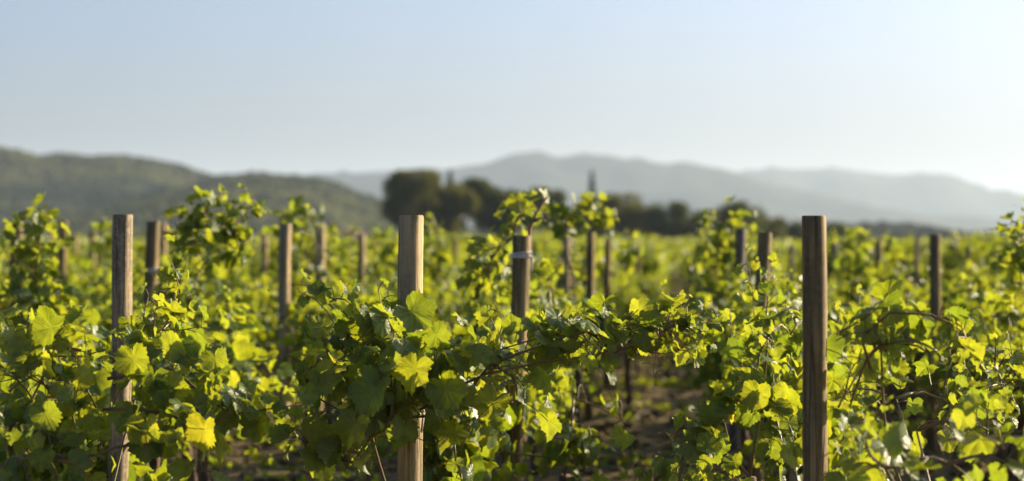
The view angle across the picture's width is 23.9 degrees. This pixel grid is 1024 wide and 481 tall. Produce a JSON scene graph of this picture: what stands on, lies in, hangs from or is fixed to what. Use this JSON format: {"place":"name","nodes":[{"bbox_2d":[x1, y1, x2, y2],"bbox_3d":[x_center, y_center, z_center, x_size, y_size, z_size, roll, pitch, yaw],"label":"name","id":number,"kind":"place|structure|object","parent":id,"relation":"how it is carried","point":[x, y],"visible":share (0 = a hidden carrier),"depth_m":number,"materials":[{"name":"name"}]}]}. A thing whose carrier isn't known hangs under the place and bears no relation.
{"place":"outdoors","nodes":[
{"label":"outdoors","id":0,"kind":"place"},
{"bbox_2d":[0,156,199,218],"bbox_3d":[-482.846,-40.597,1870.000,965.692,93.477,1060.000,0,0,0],"label":"wooded hill","id":1,"kind":"structure","parent":0,"point":[5,212],"depth_m":1649.76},
{"bbox_2d":[0,146,539,235],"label":"forest","id":2,"kind":"object","parent":1,"relation":"on","point":[121,179],"visible":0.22,"depth_m":1783.91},
{"bbox_2d":[139,181,377,228],"bbox_3d":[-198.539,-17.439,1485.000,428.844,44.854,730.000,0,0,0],"label":"wooded spur","id":3,"kind":"structure","parent":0,"point":[228,186],"depth_m":1377.67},
{"bbox_2d":[0,170,515,236],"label":"forest","id":4,"kind":"object","parent":3,"relation":"on","point":[283,187],"visible":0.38,"depth_m":1346.11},
{"bbox_2d":[0,261,1009,480],"bbox_3d":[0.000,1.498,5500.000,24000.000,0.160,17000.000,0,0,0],"label":"ground","id":5,"kind":"structure","parent":0,"point":[648,428],"depth_m":18.12,"materials":[{"name":"soil"}]},
{"bbox_2d":[0,192,99,458],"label":"grape vine","id":6,"kind":"object","parent":5,"relation":"on","point":[36,293],"visible":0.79,"depth_m":12.55,"materials":[{"name":"green plant"}]},
{"bbox_2d":[23,235,89,287],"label":"grape vine","id":7,"kind":"object","parent":5,"relation":"on","point":[72,273],"visible":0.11,"depth_m":27.27,"materials":[{"name":"green plant"}]},
{"bbox_2d":[58,220,67,293],"bbox_3d":[-4.834,0.791,25.995,0.119,2.020,0.093,0,0,22],"label":"wooden post","id":8,"kind":"object","parent":5,"relation":"on","point":[62,258],"visible":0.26,"depth_m":25.95,"materials":[{"name":"brown wood"}]},
{"bbox_2d":[81,217,111,303],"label":"grape vine","id":9,"kind":"object","parent":5,"relation":"on","point":[97,246],"visible":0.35,"depth_m":20.96,"materials":[{"name":"green plant"}]},
{"bbox_2d":[60,294,141,367],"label":"grape vine","id":10,"kind":"object","parent":5,"relation":"on","point":[105,311],"visible":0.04,"depth_m":15.95,"materials":[{"name":"green plant"}]},
{"bbox_2d":[0,312,209,480],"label":"grape vine","id":11,"kind":"object","parent":5,"relation":"on","point":[13,409],"visible":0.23,"depth_m":9.64,"materials":[{"name":"green plant"}]},
{"bbox_2d":[106,214,132,480],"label":"wooden post","id":12,"kind":"object","parent":5,"relation":"on","point":[122,241],"visible":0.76,"depth_m":9.57,"materials":[{"name":"brown wood"}]},
{"bbox_2d":[77,268,169,328],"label":"grape vine","id":13,"kind":"object","parent":5,"relation":"on","point":[97,293],"visible":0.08,"depth_m":17.14,"materials":[{"name":"green plant"}]},
{"bbox_2d":[62,300,239,474],"bbox_3d":[-1.678,0.907,11.168,0.893,1.294,1.179,0,0,-7],"label":"grape vine","id":14,"kind":"object","parent":5,"relation":"on","point":[154,463],"visible":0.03,"depth_m":10.87,"materials":[{"name":"green plant"}]},
{"bbox_2d":[143,221,159,474],"bbox_3d":[-2.303,0.840,15.400,0.151,1.923,0.105,0,0,0],"label":"wooden post","id":15,"kind":"object","parent":5,"relation":"on","point":[152,248],"visible":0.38,"depth_m":15.36,"materials":[{"name":"brown wood"}]},
{"bbox_2d":[0,234,318,480],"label":"grape vine","id":16,"kind":"object","parent":5,"relation":"on","point":[150,431],"visible":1,"depth_m":7.47,"materials":[{"name":"green plant"}]},
{"bbox_2d":[95,251,223,326],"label":"grape vine","id":17,"kind":"object","parent":5,"relation":"on","point":[137,270],"visible":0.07,"depth_m":18.46,"materials":[{"name":"green plant"}]},
{"bbox_2d":[132,224,204,271],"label":"grape vine","id":18,"kind":"object","parent":5,"relation":"on","point":[140,247],"visible":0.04,"depth_m":26.53,"materials":[{"name":"green plant"}]},
{"bbox_2d":[139,248,242,338],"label":"grape vine","id":19,"kind":"object","parent":5,"relation":"on","point":[223,272],"visible":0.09,"depth_m":19.67,"materials":[{"name":"green plant"}]},
{"bbox_2d":[139,183,269,480],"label":"grape vine","id":20,"kind":"object","parent":5,"relation":"on","point":[237,235],"visible":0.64,"depth_m":13.08,"materials":[{"name":"green plant"}]},
{"bbox_2d":[154,285,300,480],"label":"grape vine","id":21,"kind":"object","parent":5,"relation":"on","point":[242,351],"visible":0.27,"depth_m":12.31,"materials":[{"name":"green plant"}]},
{"bbox_2d":[196,260,270,333],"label":"grape vine","id":22,"kind":"object","parent":5,"relation":"on","point":[248,298],"visible":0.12,"depth_m":20.57,"materials":[{"name":"green plant"}]},
{"bbox_2d":[195,260,297,376],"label":"grape vine","id":23,"kind":"object","parent":5,"relation":"on","point":[266,278],"visible":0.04,"depth_m":22.19,"materials":[{"name":"green plant"}]},
{"bbox_2d":[252,303,295,373],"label":"grape vine","id":24,"kind":"object","parent":5,"relation":"on","point":[266,323],"visible":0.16,"depth_m":22.58,"materials":[{"name":"green plant"}]},
{"bbox_2d":[275,224,291,445],"bbox_3d":[-1.631,0.840,17.203,0.123,1.922,0.100,0,0,0],"label":"wooden post","id":25,"kind":"object","parent":5,"relation":"on","point":[284,250],"visible":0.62,"depth_m":17.17,"materials":[{"name":"brown wood"}]},
{"bbox_2d":[246,195,344,444],"bbox_3d":[-1.600,0.613,17.630,0.752,1.885,0.650,0,0,0],"label":"grape vine","id":26,"kind":"object","parent":5,"relation":"on","point":[296,204],"visible":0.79,"depth_m":17.59,"materials":[{"name":"green plant"}]},
{"bbox_2d":[259,260,333,333],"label":"grape vine","id":27,"kind":"object","parent":5,"relation":"on","point":[297,277],"visible":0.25,"depth_m":24.96,"materials":[{"name":"green plant"}]},
{"bbox_2d":[254,226,356,309],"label":"grape vine","id":28,"kind":"object","parent":5,"relation":"on","point":[301,257],"visible":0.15,"depth_m":26.06,"materials":[{"name":"green plant"}]},
{"bbox_2d":[313,224,324,416],"bbox_3d":[-1.666,0.828,20.802,0.115,1.945,0.097,0,0,0],"label":"wooden post","id":29,"kind":"object","parent":5,"relation":"on","point":[320,241],"visible":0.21,"depth_m":20.77,"materials":[{"name":"brown wood"}]},
{"bbox_2d":[265,276,396,426],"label":"grape vine","id":30,"kind":"object","parent":5,"relation":"on","point":[288,340],"visible":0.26,"depth_m":16.81,"materials":[{"name":"green plant"}]},
{"bbox_2d":[297,230,385,278],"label":"grape vine","id":31,"kind":"object","parent":5,"relation":"on","point":[353,252],"visible":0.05,"depth_m":28.38,"materials":[{"name":"green plant"}]},
{"bbox_2d":[290,287,396,406],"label":"grape vine","id":32,"kind":"object","parent":5,"relation":"on","point":[364,297],"visible":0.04,"depth_m":17.66,"materials":[{"name":"green plant"}]},
{"bbox_2d":[328,224,364,292],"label":"grape vine","id":33,"kind":"object","parent":5,"relation":"on","point":[348,269],"visible":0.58,"depth_m":23.01,"materials":[{"name":"green plant"}]},
{"bbox_2d":[357,233,364,292],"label":"wooden post","id":34,"kind":"object","parent":5,"relation":"on","point":[361,247],"visible":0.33,"depth_m":27.45,"materials":[{"name":"brown wood"}]},
{"bbox_2d":[367,221,397,291],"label":"grape vine","id":35,"kind":"object","parent":5,"relation":"on","point":[381,269],"visible":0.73,"depth_m":21.98,"materials":[{"name":"green plant"}]},
{"bbox_2d":[377,168,442,228],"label":"tree","id":36,"kind":"object","parent":5,"relation":"on","point":[409,192],"visible":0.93,"depth_m":298.30,"materials":[{"name":"green plant"}]},
{"bbox_2d":[397,215,424,480],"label":"wooden post","id":37,"kind":"object","parent":5,"relation":"on","point":[410,280],"visible":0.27,"depth_m":8.03,"materials":[{"name":"brown wood"}]},
{"bbox_2d":[364,255,459,339],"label":"grape vine","id":38,"kind":"object","parent":5,"relation":"on","point":[430,291],"visible":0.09,"depth_m":22.56,"materials":[{"name":"green plant"}]},
{"bbox_2d":[339,311,531,480],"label":"grape vine","id":39,"kind":"object","parent":5,"relation":"on","point":[480,443],"visible":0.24,"depth_m":10.01,"materials":[{"name":"green plant"}]},
{"bbox_2d":[423,213,465,354],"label":"grape vine","id":40,"kind":"object","parent":5,"relation":"on","point":[439,259],"visible":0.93,"depth_m":20.49,"materials":[{"name":"green plant"}]},
{"bbox_2d":[433,267,465,337],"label":"grape vine","id":41,"kind":"object","parent":5,"relation":"on","point":[456,305],"visible":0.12,"depth_m":23.41,"materials":[{"name":"green plant"}]},
{"bbox_2d":[426,182,479,236],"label":"tree","id":42,"kind":"object","parent":5,"relation":"on","point":[458,199],"visible":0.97,"depth_m":294.59,"materials":[{"name":"green plant"}]},
{"bbox_2d":[461,177,495,235],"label":"tree","id":43,"kind":"object","parent":5,"relation":"on","point":[479,186],"visible":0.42,"depth_m":310.71,"materials":[{"name":"green plant"}]},
{"bbox_2d":[5,227,980,291],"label":"distant vines","id":44,"kind":"object","parent":5,"relation":"on","point":[676,249],"visible":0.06,"depth_m":62.05,"materials":[{"name":"green plant"}]},
{"bbox_2d":[268,268,723,480],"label":"grape vine","id":45,"kind":"object","parent":5,"relation":"on","point":[374,405],"visible":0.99,"depth_m":7.83,"materials":[{"name":"green plant"}]},
{"bbox_2d":[427,286,565,480],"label":"grape vine","id":46,"kind":"object","parent":5,"relation":"on","point":[517,410],"visible":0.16,"depth_m":11.33,"materials":[{"name":"green plant"}]},
{"bbox_2d":[472,186,530,235],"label":"tree","id":47,"kind":"object","parent":5,"relation":"on","point":[487,219],"visible":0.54,"depth_m":303.74,"materials":[{"name":"green plant"}]},
{"bbox_2d":[0,344,1012,480],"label":"clods","id":48,"kind":"object","parent":5,"relation":"on","point":[966,466],"visible":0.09,"depth_m":17.34,"materials":[{"name":"soil"}]},
{"bbox_2d":[453,298,575,465],"bbox_3d":[0.007,0.921,12.589,0.679,1.262,1.197,0,0,5],"label":"grape vine","id":49,"kind":"object","parent":5,"relation":"on","point":[470,319],"visible":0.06,"depth_m":12.29,"materials":[{"name":"green plant"}]},
{"bbox_2d":[504,236,533,480],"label":"wooden post","id":50,"kind":"object","parent":5,"relation":"on","point":[521,255],"visible":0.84,"depth_m":11.36,"materials":[{"name":"brown wood"}]},
{"bbox_2d":[455,262,586,444],"bbox_3d":[0.049,0.844,14.882,0.831,1.424,1.182,0,0,2],"label":"grape vine","id":51,"kind":"object","parent":5,"relation":"on","point":[531,297],"visible":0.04,"depth_m":14.87,"materials":[{"name":"green plant"}]},
{"bbox_2d":[451,185,592,480],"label":"grape vine","id":52,"kind":"object","parent":5,"relation":"on","point":[485,279],"visible":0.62,"depth_m":12.24,"materials":[{"name":"green plant"}]},
{"bbox_2d":[491,233,553,304],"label":"grape vine","id":53,"kind":"object","parent":5,"relation":"on","point":[542,253],"visible":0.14,"depth_m":30.24,"materials":[{"name":"green plant"}]},
{"bbox_2d":[491,299,577,461],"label":"grape vine","id":54,"kind":"object","parent":5,"relation":"on","point":[567,398],"visible":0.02,"depth_m":13.85,"materials":[{"name":"green plant"}]},
{"bbox_2d":[520,186,571,235],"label":"tree","id":55,"kind":"object","parent":5,"relation":"on","point":[559,196],"visible":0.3,"depth_m":304.08,"materials":[{"name":"green plant"}]},
{"bbox_2d":[483,369,638,480],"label":"grape vine","id":56,"kind":"object","parent":5,"relation":"on","point":[585,449],"visible":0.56,"depth_m":10.39,"materials":[{"name":"green plant"}]},
{"bbox_2d":[561,236,571,295],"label":"wooden post","id":57,"kind":"object","parent":5,"relation":"on","point":[566,282],"visible":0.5,"depth_m":23.95,"materials":[{"name":"brown wood"}]},
{"bbox_2d":[161,344,991,480],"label":"weeds","id":58,"kind":"object","parent":5,"relation":"on","point":[672,383],"visible":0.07,"depth_m":17.71,"materials":[{"name":"green plant"}]},
{"bbox_2d":[540,191,618,472],"bbox_3d":[0.386,0.621,15.415,0.475,1.868,0.498,0,0,38],"label":"grape vine","id":59,"kind":"object","parent":5,"relation":"on","point":[588,205],"visible":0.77,"depth_m":15.38,"materials":[{"name":"green plant"}]},
{"bbox_2d":[544,234,625,309],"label":"grape vine","id":60,"kind":"object","parent":5,"relation":"on","point":[599,267],"visible":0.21,"depth_m":24.89,"materials":[{"name":"green plant"}]},
{"bbox_2d":[584,232,594,419],"bbox_3d":[0.628,0.867,19.599,0.082,1.866,0.073,0,0,21],"label":"wooden post","id":61,"kind":"object","parent":5,"relation":"on","point":[590,276],"visible":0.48,"depth_m":19.57,"materials":[{"name":"brown wood"}]},
{"bbox_2d":[603,239,611,386],"bbox_3d":[0.963,0.893,24.501,0.096,1.815,0.079,0,0,0],"label":"wooden post","id":62,"kind":"object","parent":5,"relation":"on","point":[607,278],"visible":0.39,"depth_m":24.47,"materials":[{"name":"brown wood"}]},
{"bbox_2d":[584,192,648,238],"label":"tree","id":63,"kind":"object","parent":5,"relation":"on","point":[631,215],"visible":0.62,"depth_m":300.12,"materials":[{"name":"green plant"}]},
{"bbox_2d":[615,229,643,405],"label":"grape vine","id":64,"kind":"object","parent":5,"relation":"on","point":[629,260],"visible":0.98,"depth_m":21.98,"materials":[{"name":"green plant"}]},
{"bbox_2d":[619,272,668,321],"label":"grape vine","id":65,"kind":"object","parent":5,"relation":"on","point":[652,285],"visible":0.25,"depth_m":32.86,"materials":[{"name":"green plant"}]},
{"bbox_2d":[617,286,671,356],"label":"grape vine","id":66,"kind":"object","parent":5,"relation":"on","point":[634,294],"visible":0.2,"depth_m":30.57,"materials":[{"name":"green plant"}]},
{"bbox_2d":[618,235,674,287],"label":"grape vine","id":67,"kind":"object","parent":5,"relation":"on","point":[652,264],"visible":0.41,"depth_m":36.58,"materials":[{"name":"green plant"}]},
{"bbox_2d":[619,432,690,480],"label":"grape vine","id":68,"kind":"object","parent":5,"relation":"on","point":[662,467],"visible":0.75,"depth_m":9.37,"materials":[{"name":"green plant"}]},
{"bbox_2d":[643,201,698,239],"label":"tree","id":69,"kind":"object","parent":5,"relation":"on","point":[673,224],"visible":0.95,"depth_m":299.07,"materials":[{"name":"green plant"}]},
{"bbox_2d":[685,222,756,286],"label":"grape vine","id":70,"kind":"object","parent":5,"relation":"on","point":[703,249],"visible":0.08,"depth_m":24.42,"materials":[{"name":"green plant"}]},
{"bbox_2d":[695,195,757,437],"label":"grape vine","id":71,"kind":"object","parent":5,"relation":"on","point":[720,242],"visible":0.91,"depth_m":17.49,"materials":[{"name":"green plant"}]},
{"bbox_2d":[685,258,770,446],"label":"grape vine","id":72,"kind":"object","parent":5,"relation":"on","point":[711,285],"visible":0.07,"depth_m":17.51,"materials":[{"name":"green plant"}]},
{"bbox_2d":[658,244,802,480],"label":"grape vine","id":73,"kind":"object","parent":5,"relation":"on","point":[703,450],"visible":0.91,"depth_m":8.95,"materials":[{"name":"green plant"}]},
{"bbox_2d":[682,275,778,469],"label":"grape vine","id":74,"kind":"object","parent":5,"relation":"on","point":[705,375],"visible":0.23,"depth_m":15.40,"materials":[{"name":"green plant"}]},
{"bbox_2d":[729,229,745,450],"bbox_3d":[1.624,0.858,17.501,0.144,1.888,0.089,0,0,0],"label":"wooden post","id":75,"kind":"object","parent":5,"relation":"on","point":[740,243],"visible":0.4,"depth_m":17.47,"materials":[{"name":"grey wood"}]},
{"bbox_2d":[690,234,785,357],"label":"grape vine","id":76,"kind":"object","parent":5,"relation":"on","point":[749,258],"visible":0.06,"depth_m":18.43,"materials":[{"name":"green plant"}]},
{"bbox_2d":[708,200,769,237],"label":"tree","id":77,"kind":"object","parent":5,"relation":"on","point":[736,207],"visible":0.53,"depth_m":300.47,"materials":[{"name":"green plant"}]},
{"bbox_2d":[749,233,771,480],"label":"wooden post","id":78,"kind":"object","parent":5,"relation":"on","point":[764,242],"visible":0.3,"depth_m":13.56,"materials":[{"name":"brown wood"}]},
{"bbox_2d":[699,269,829,460],"bbox_3d":[1.708,0.856,16.518,0.906,1.376,1.331,0,0,-6],"label":"grape vine","id":79,"kind":"object","parent":5,"relation":"on","point":[790,287],"visible":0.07,"depth_m":16.52,"materials":[{"name":"green plant"}]},
{"bbox_2d":[750,216,788,239],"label":"tree","id":80,"kind":"object","parent":5,"relation":"on","point":[778,225],"visible":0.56,"depth_m":310.47,"materials":[{"name":"green plant"}]},
{"bbox_2d":[721,300,869,480],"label":"grape vine","id":81,"kind":"object","parent":5,"relation":"on","point":[834,431],"visible":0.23,"depth_m":9.72,"materials":[{"name":"green plant"}]},
{"bbox_2d":[719,268,893,468],"bbox_3d":[1.461,0.848,12.108,0.858,1.417,1.221,0,0,6],"label":"grape vine","id":82,"kind":"object","parent":5,"relation":"on","point":[795,295],"visible":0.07,"depth_m":11.94,"materials":[{"name":"green plant"}]},
{"bbox_2d":[732,284,883,477],"bbox_3d":[1.317,0.879,10.952,0.780,1.354,1.374,0,0,13],"label":"grape vine","id":83,"kind":"object","parent":5,"relation":"on","point":[875,426],"visible":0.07,"depth_m":11.11,"materials":[{"name":"green plant"}]},
{"bbox_2d":[802,216,827,480],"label":"wooden post","id":84,"kind":"object","parent":5,"relation":"on","point":[814,338],"visible":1,"depth_m":7.22,"materials":[{"name":"brown wood"}]},
{"bbox_2d":[798,228,870,278],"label":"grape vine","id":85,"kind":"object","parent":5,"relation":"on","point":[829,254],"visible":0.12,"depth_m":34.98,"materials":[{"name":"green plant"}]},
{"bbox_2d":[828,227,880,352],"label":"grape vine","id":86,"kind":"object","parent":5,"relation":"on","point":[858,262],"visible":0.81,"depth_m":20.97,"materials":[{"name":"green plant"}]},
{"bbox_2d":[832,245,892,283],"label":"grape vine","id":87,"kind":"object","parent":5,"relation":"on","point":[849,265],"visible":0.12,"depth_m":31.64,"materials":[{"name":"green plant"}]},
{"bbox_2d":[852,279,928,418],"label":"grape vine","id":88,"kind":"object","parent":5,"relation":"on","point":[866,298],"visible":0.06,"depth_m":20.28,"materials":[{"name":"green plant"}]},
{"bbox_2d":[868,229,914,395],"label":"grape vine","id":89,"kind":"object","parent":5,"relation":"on","point":[893,257],"visible":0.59,"depth_m":21.98,"materials":[{"name":"green plant"}]},
{"bbox_2d":[873,274,959,431],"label":"grape vine","id":90,"kind":"object","parent":5,"relation":"on","point":[905,334],"visible":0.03,"depth_m":19.27,"materials":[{"name":"green plant"}]},
{"bbox_2d":[894,233,941,280],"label":"grape vine","id":91,"kind":"object","parent":5,"relation":"on","point":[908,246],"visible":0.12,"depth_m":39.19,"materials":[{"name":"green plant"}]},
{"bbox_2d":[818,385,1023,480],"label":"grape vine","id":92,"kind":"object","parent":5,"relation":"on","point":[887,446],"visible":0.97,"depth_m":6.43,"materials":[{"name":"green plant"}]},
{"bbox_2d":[827,277,1023,480],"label":"grape vine","id":93,"kind":"object","parent":5,"relation":"on","point":[887,357],"visible":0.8,"depth_m":7.18,"materials":[{"name":"green plant"}]},
{"bbox_2d":[925,234,940,452],"bbox_3d":[3.012,0.878,17.299,0.116,1.845,0.090,0,0,0],"label":"wooden post","id":94,"kind":"object","parent":5,"relation":"on","point":[934,292],"visible":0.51,"depth_m":17.26,"materials":[{"name":"brown wood"}]},
{"bbox_2d":[908,307,987,434],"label":"grape vine","id":95,"kind":"object","parent":5,"relation":"on","point":[925,380],"visible":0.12,"depth_m":16.87,"materials":[{"name":"green plant"}]},
{"bbox_2d":[897,262,1003,435],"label":"grape vine","id":96,"kind":"object","parent":5,"relation":"on","point":[921,295],"visible":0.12,"depth_m":18.15,"materials":[{"name":"green plant"}]},
{"bbox_2d":[940,227,996,279],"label":"grape vine","id":97,"kind":"object","parent":5,"relation":"on","point":[951,248],"visible":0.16,"depth_m":33.80,"materials":[{"name":"green plant"}]},
{"bbox_2d":[941,236,997,279],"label":"grape vine","id":98,"kind":"object","parent":5,"relation":"on","point":[953,261],"visible":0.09,"depth_m":32.58,"materials":[{"name":"green plant"}]},
{"bbox_2d":[923,276,1023,479],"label":"grape vine","id":99,"kind":"object","parent":5,"relation":"on","point":[979,303],"visible":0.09,"depth_m":14.87,"materials":[{"name":"green plant"}]},
{"bbox_2d":[933,272,1023,463],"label":"grape vine","id":100,"kind":"object","parent":5,"relation":"on","point":[1006,283],"visible":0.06,"depth_m":15.85,"materials":[{"name":"green plant"}]},
{"bbox_2d":[955,230,1013,274],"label":"grape vine","id":101,"kind":"object","parent":5,"relation":"on","point":[993,244],"visible":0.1,"depth_m":30.37,"materials":[{"name":"green plant"}]},
{"bbox_2d":[960,247,1008,291],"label":"grape vine","id":102,"kind":"object","parent":5,"relation":"on","point":[965,264],"visible":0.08,"depth_m":25.78,"materials":[{"name":"green plant"}]},
{"bbox_2d":[958,196,1023,480],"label":"grape vine","id":103,"kind":"object","parent":5,"relation":"on","point":[1014,305],"visible":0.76,"depth_m":12.38,"materials":[{"name":"green plant"}]},
{"bbox_2d":[967,330,1023,452],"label":"grape vine","id":104,"kind":"object","parent":5,"relation":"on","point":[1019,393],"visible":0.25,"depth_m":12.24,"materials":[{"name":"green plant"}]},
{"bbox_2d":[969,293,1023,464],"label":"grape vine","id":105,"kind":"object","parent":5,"relation":"on","point":[986,328],"visible":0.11,"depth_m":13.48,"materials":[{"name":"green plant"}]},
{"bbox_2d":[0,0,1023,193],"label":"sky","id":106,"kind":"structure","parent":0,"point":[214,87],"materials":[{"name":"blue"}]},
{"bbox_2d":[229,151,1023,236],"bbox_3d":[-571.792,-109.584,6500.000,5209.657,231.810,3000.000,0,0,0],"label":"mountain","id":107,"kind":"structure","parent":0,"point":[697,187],"depth_m":5821.23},
{"bbox_2d":[736,166,1023,221],"bbox_3d":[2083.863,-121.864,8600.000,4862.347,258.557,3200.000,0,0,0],"label":"pale mountain","id":108,"kind":"structure","parent":0,"point":[941,194],"depth_m":7850.39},
{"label":"low hill","id":109,"kind":"structure","parent":0,"visible":0},
{"bbox_2d":[827,220,1016,236],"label":"forest","id":110,"kind":"object","parent":109,"relation":"on","point":[896,229],"visible":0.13,"depth_m":1088.50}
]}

